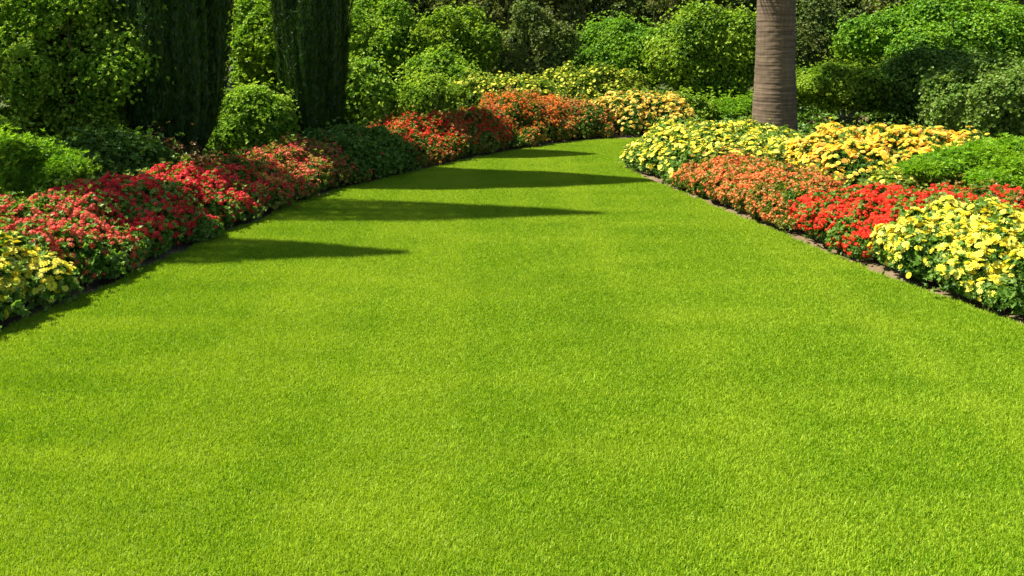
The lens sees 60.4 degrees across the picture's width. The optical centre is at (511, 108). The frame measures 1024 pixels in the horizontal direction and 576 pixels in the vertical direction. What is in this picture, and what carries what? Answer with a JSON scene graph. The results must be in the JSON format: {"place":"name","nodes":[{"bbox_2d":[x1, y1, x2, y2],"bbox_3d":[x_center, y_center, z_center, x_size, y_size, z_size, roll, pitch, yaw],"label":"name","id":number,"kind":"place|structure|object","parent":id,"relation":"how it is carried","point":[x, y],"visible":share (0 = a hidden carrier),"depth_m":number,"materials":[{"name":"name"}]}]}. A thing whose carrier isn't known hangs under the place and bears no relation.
{"place":"outdoors","nodes":[
{"label":"outdoors","id":0,"kind":"place"},
{"bbox_2d":[0,56,753,106],"bbox_3d":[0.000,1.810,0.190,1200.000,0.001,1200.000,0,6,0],"label":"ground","id":1,"kind":"structure","parent":0,"point":[227,87],"depth_m":22.84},
{"bbox_2d":[565,0,670,55],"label":"woodland tree","id":2,"kind":"object","parent":1,"relation":"on","point":[630,7],"visible":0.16,"depth_m":18.53,"materials":[{"name":"green plant"}]},
{"bbox_2d":[0,137,1023,575],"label":"lawn","id":3,"kind":"structure","parent":0,"point":[464,476],"depth_m":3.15,"materials":[{"name":"green plant"}]},
{"bbox_2d":[0,95,1023,330],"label":"bed soil","id":4,"kind":"structure","parent":0,"point":[877,266],"depth_m":6.54,"materials":[{"name":"brown soil"}]},
{"bbox_2d":[0,100,35,137],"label":"shrub","id":5,"kind":"object","parent":4,"relation":"on","point":[3,120],"visible":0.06,"depth_m":7.63,"materials":[{"name":"green plant"}]},
{"bbox_2d":[0,218,88,332],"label":"flower clump","id":6,"kind":"object","parent":4,"relation":"on","point":[18,289],"visible":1,"depth_m":5.04,"materials":[{"name":"yellow plant"}]},
{"bbox_2d":[0,123,101,198],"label":"shrub","id":7,"kind":"object","parent":4,"relation":"on","point":[29,166],"visible":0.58,"depth_m":6.90,"materials":[{"name":"green plant"}]},
{"bbox_2d":[0,1,121,140],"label":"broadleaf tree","id":8,"kind":"object","parent":4,"relation":"on","point":[18,113],"visible":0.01,"depth_m":10.66,"materials":[{"name":"green plant"}]},
{"bbox_2d":[0,179,147,286],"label":"flower clump","id":9,"kind":"object","parent":4,"relation":"on","point":[73,224],"visible":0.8,"depth_m":5.60,"materials":[{"name":"red plant"}]},
{"bbox_2d":[0,0,190,143],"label":"bush","id":10,"kind":"object","parent":4,"relation":"on","point":[61,61],"visible":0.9,"depth_m":8.52,"materials":[{"name":"green plant"}]},
{"bbox_2d":[30,167,209,265],"bbox_3d":[-2.965,0.788,6.487,1.409,0.668,1.113,3,7,29],"label":"flower clump","id":11,"kind":"object","parent":4,"relation":"on","point":[143,197],"visible":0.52,"depth_m":6.34,"materials":[{"name":"red plant"}]},
{"bbox_2d":[54,105,188,178],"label":"shrub","id":12,"kind":"object","parent":4,"relation":"on","point":[120,149],"visible":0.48,"depth_m":7.92,"materials":[{"name":"green plant"}]},
{"bbox_2d":[105,0,231,153],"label":"cypress","id":13,"kind":"object","parent":4,"relation":"on","point":[197,76],"visible":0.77,"depth_m":8.88,"materials":[{"name":"green plant"}]},
{"bbox_2d":[140,121,220,168],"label":"shrub","id":14,"kind":"object","parent":4,"relation":"on","point":[180,149],"visible":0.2,"depth_m":8.56,"materials":[{"name":"green plant"}]},
{"bbox_2d":[123,153,272,242],"bbox_3d":[-2.617,0.708,7.079,1.248,0.704,1.373,0,6,0],"label":"flower clump","id":15,"kind":"object","parent":4,"relation":"on","point":[213,192],"visible":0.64,"depth_m":7.00,"materials":[{"name":"red plant"}]},
{"bbox_2d":[184,0,238,54],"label":"woodland tree","id":16,"kind":"object","parent":4,"relation":"on","point":[230,5],"visible":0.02,"depth_m":16.38,"materials":[{"name":"green plant"}]},
{"bbox_2d":[226,0,286,94],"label":"shrub","id":17,"kind":"object","parent":4,"relation":"on","point":[253,50],"visible":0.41,"depth_m":11.87,"materials":[{"name":"green plant"}]},
{"bbox_2d":[187,147,326,220],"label":"flower clump","id":18,"kind":"object","parent":4,"relation":"on","point":[256,175],"visible":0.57,"depth_m":7.75,"materials":[{"name":"red plant"}]},
{"bbox_2d":[206,70,311,153],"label":"shrub","id":19,"kind":"object","parent":4,"relation":"on","point":[254,113],"visible":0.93,"depth_m":10.24,"materials":[{"name":"green plant"}]},
{"bbox_2d":[267,0,353,137],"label":"cypress","id":20,"kind":"object","parent":4,"relation":"on","point":[312,39],"visible":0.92,"depth_m":10.57,"materials":[{"name":"green plant"}]},
{"bbox_2d":[245,132,376,198],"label":"flower clump","id":21,"kind":"object","parent":4,"relation":"on","point":[297,153],"visible":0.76,"depth_m":8.56,"materials":[{"name":"red plant"}]},
{"bbox_2d":[299,117,424,179],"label":"leafy bedding clump","id":22,"kind":"object","parent":4,"relation":"on","point":[378,148],"visible":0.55,"depth_m":9.32,"materials":[{"name":"green plant"}]},
{"bbox_2d":[340,48,405,126],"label":"shrub","id":23,"kind":"object","parent":4,"relation":"on","point":[371,91],"visible":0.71,"depth_m":12.07,"materials":[{"name":"green plant"}]},
{"bbox_2d":[347,0,431,92],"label":"shrub","id":24,"kind":"object","parent":4,"relation":"on","point":[384,25],"visible":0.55,"depth_m":14.51,"materials":[{"name":"green plant"}]},
{"bbox_2d":[360,105,479,166],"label":"flower clump","id":25,"kind":"object","parent":4,"relation":"on","point":[425,131],"visible":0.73,"depth_m":10.27,"materials":[{"name":"red plant"}]},
{"bbox_2d":[379,0,469,90],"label":"woodland tree","id":26,"kind":"object","parent":4,"relation":"on","point":[423,6],"visible":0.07,"depth_m":17.73,"materials":[{"name":"green plant"}]},
{"bbox_2d":[386,62,471,123],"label":"shrub","id":27,"kind":"object","parent":4,"relation":"on","point":[426,94],"visible":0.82,"depth_m":12.14,"materials":[{"name":"green plant"}]},
{"bbox_2d":[393,42,481,105],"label":"shrub","id":28,"kind":"object","parent":4,"relation":"on","point":[447,61],"visible":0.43,"depth_m":13.70,"materials":[{"name":"green plant"}]},
{"bbox_2d":[392,1,510,93],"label":"shrub","id":29,"kind":"object","parent":4,"relation":"on","point":[458,31],"visible":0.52,"depth_m":14.57,"materials":[{"name":"green plant"}]},
{"bbox_2d":[5,88,927,245],"bbox_3d":[0.511,0.466,10.854,18.152,0.295,15.666,0,6,0],"label":"ground cover","id":30,"kind":"object","parent":4,"relation":"on","point":[802,121],"depth_m":13.09,"materials":[{"name":"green plant"}]},
{"bbox_2d":[439,102,520,153],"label":"flower clump","id":31,"kind":"object","parent":4,"relation":"on","point":[489,118],"visible":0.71,"depth_m":11.07,"materials":[{"name":"red plant"}]},
{"bbox_2d":[443,66,576,122],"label":"flower clump","id":32,"kind":"object","parent":4,"relation":"on","point":[544,85],"visible":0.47,"depth_m":13.10,"materials":[{"name":"yellow plant"}]},
{"bbox_2d":[502,126,530,147],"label":"leafy bedding clump","id":33,"kind":"object","parent":4,"relation":"on","point":[520,139],"visible":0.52,"depth_m":11.35,"materials":[{"name":"green plant"}]},
{"bbox_2d":[439,0,596,75],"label":"woodland tree","id":34,"kind":"object","parent":4,"relation":"on","point":[573,10],"visible":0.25,"depth_m":17.54,"materials":[{"name":"green plant"}]},
{"bbox_2d":[465,83,579,146],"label":"flower clump","id":35,"kind":"object","parent":4,"relation":"on","point":[524,108],"visible":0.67,"depth_m":11.79,"materials":[{"name":"orange plant"}]},
{"bbox_2d":[491,0,592,78],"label":"shrub","id":36,"kind":"object","parent":4,"relation":"on","point":[541,41],"visible":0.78,"depth_m":15.03,"materials":[{"name":"green plant"}]},
{"bbox_2d":[543,94,622,138],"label":"flower clump","id":37,"kind":"object","parent":4,"relation":"on","point":[585,110],"visible":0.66,"depth_m":12.27,"materials":[{"name":"orange plant"}]},
{"bbox_2d":[532,57,660,114],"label":"flower clump","id":38,"kind":"object","parent":4,"relation":"on","point":[600,77],"visible":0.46,"depth_m":13.74,"materials":[{"name":"yellow plant"}]},
{"bbox_2d":[568,10,681,95],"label":"shrub","id":39,"kind":"object","parent":4,"relation":"on","point":[606,40],"visible":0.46,"depth_m":15.58,"materials":[{"name":"green plant"}]},
{"bbox_2d":[588,86,697,134],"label":"flower clump","id":40,"kind":"object","parent":4,"relation":"on","point":[641,115],"visible":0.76,"depth_m":12.63,"materials":[{"name":"yellow plant"}]},
{"bbox_2d":[650,85,731,122],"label":"shrub","id":41,"kind":"object","parent":4,"relation":"on","point":[700,106],"visible":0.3,"depth_m":13.11,"materials":[{"name":"green plant"}]},
{"bbox_2d":[634,0,756,99],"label":"shrub","id":42,"kind":"object","parent":4,"relation":"on","point":[724,49],"visible":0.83,"depth_m":14.06,"materials":[{"name":"green plant"}]},
{"bbox_2d":[640,0,756,73],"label":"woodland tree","id":43,"kind":"object","parent":4,"relation":"on","point":[663,5],"visible":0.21,"depth_m":17.60,"materials":[{"name":"green plant"}]},
{"bbox_2d":[702,86,752,122],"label":"shrub","id":44,"kind":"object","parent":4,"relation":"on","point":[737,107],"visible":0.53,"depth_m":13.45,"materials":[{"name":"green plant"}]},
{"bbox_2d":[618,109,837,185],"bbox_3d":[2.410,0.418,9.819,2.439,0.708,2.922,0,6,0],"label":"flower clump","id":45,"kind":"object","parent":4,"relation":"on","point":[652,155],"visible":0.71,"depth_m":9.40,"materials":[{"name":"yellow plant"}]},
{"bbox_2d":[661,144,846,231],"bbox_3d":[2.340,0.665,7.974,1.218,0.603,2.166,-2,6,-17],"label":"flower clump","id":46,"kind":"object","parent":4,"relation":"on","point":[756,186],"visible":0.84,"depth_m":7.63,"materials":[{"name":"orange plant"}]},
{"bbox_2d":[751,0,797,131],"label":"palm tree","id":47,"kind":"object","parent":4,"relation":"on","point":[774,95],"visible":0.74,"depth_m":11.54,"materials":[{"name":"brown plant"}]},
{"bbox_2d":[731,0,891,64],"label":"woodland tree","id":48,"kind":"object","parent":4,"relation":"on","point":[845,4],"visible":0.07,"depth_m":17.73,"materials":[{"name":"green plant"}]},
{"bbox_2d":[795,0,855,106],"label":"bush","id":49,"kind":"object","parent":4,"relation":"on","point":[813,26],"visible":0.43,"depth_m":15.03,"materials":[{"name":"green plant"}]},
{"bbox_2d":[796,49,904,124],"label":"shrub","id":50,"kind":"object","parent":4,"relation":"on","point":[844,87],"visible":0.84,"depth_m":12.74,"materials":[{"name":"green plant"}]},
{"bbox_2d":[774,114,989,185],"bbox_3d":[3.855,0.475,8.617,2.546,0.846,1.653,0,6,0],"label":"flower clump","id":51,"kind":"object","parent":4,"relation":"on","point":[870,144],"visible":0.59,"depth_m":8.28,"materials":[{"name":"yellow plant"}]},
{"bbox_2d":[784,173,998,260],"bbox_3d":[2.894,0.789,6.668,1.567,0.628,1.572,0,6,0],"label":"flower clump","id":52,"kind":"object","parent":4,"relation":"on","point":[847,225],"visible":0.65,"depth_m":6.46,"materials":[{"name":"red plant"}]},
{"bbox_2d":[858,159,946,191],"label":"flower clump","id":53,"kind":"object","parent":4,"relation":"on","point":[877,177],"visible":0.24,"depth_m":7.38,"materials":[{"name":"yellow plant"}]},
{"bbox_2d":[825,0,1023,96],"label":"shrub","id":54,"kind":"object","parent":4,"relation":"on","point":[986,23],"visible":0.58,"depth_m":13.68,"materials":[{"name":"green plant"}]},
{"bbox_2d":[869,35,988,124],"bbox_3d":[6.082,-0.312,12.666,1.878,1.491,1.552,4,7,31],"label":"shrub","id":55,"kind":"object","parent":4,"relation":"on","point":[903,102],"visible":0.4,"depth_m":12.43,"materials":[{"name":"green plant"}]},
{"bbox_2d":[841,0,1023,48],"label":"woodland tree","id":56,"kind":"object","parent":4,"relation":"on","point":[882,5],"visible":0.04,"depth_m":17.36,"materials":[{"name":"green plant"}]},
{"bbox_2d":[854,189,1023,308],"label":"flower clump","id":57,"kind":"object","parent":4,"relation":"on","point":[962,238],"visible":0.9,"depth_m":5.55,"materials":[{"name":"yellow plant"}]},
{"bbox_2d":[884,132,1023,203],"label":"shrub","id":58,"kind":"object","parent":4,"relation":"on","point":[1000,160],"visible":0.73,"depth_m":7.24,"materials":[{"name":"green plant"}]},
{"bbox_2d":[906,40,1023,139],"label":"shrub","id":59,"kind":"object","parent":4,"relation":"on","point":[970,89],"visible":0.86,"depth_m":10.13,"materials":[{"name":"green plant"}]},
{"bbox_2d":[918,174,1023,208],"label":"flower clump","id":60,"kind":"object","parent":4,"relation":"on","point":[976,191],"visible":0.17,"depth_m":6.59,"materials":[{"name":"red plant"}]},
{"bbox_2d":[981,249,1023,315],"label":"flower clump","id":61,"kind":"object","parent":4,"relation":"on","point":[1011,270],"visible":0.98,"depth_m":5.02,"materials":[{"name":"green plant"}]},
{"bbox_2d":[224,0,1022,77],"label":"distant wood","id":62,"kind":"object","parent":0,"point":[232,69],"depth_m":23.48,"materials":[{"name":"green plant"}]}
]}

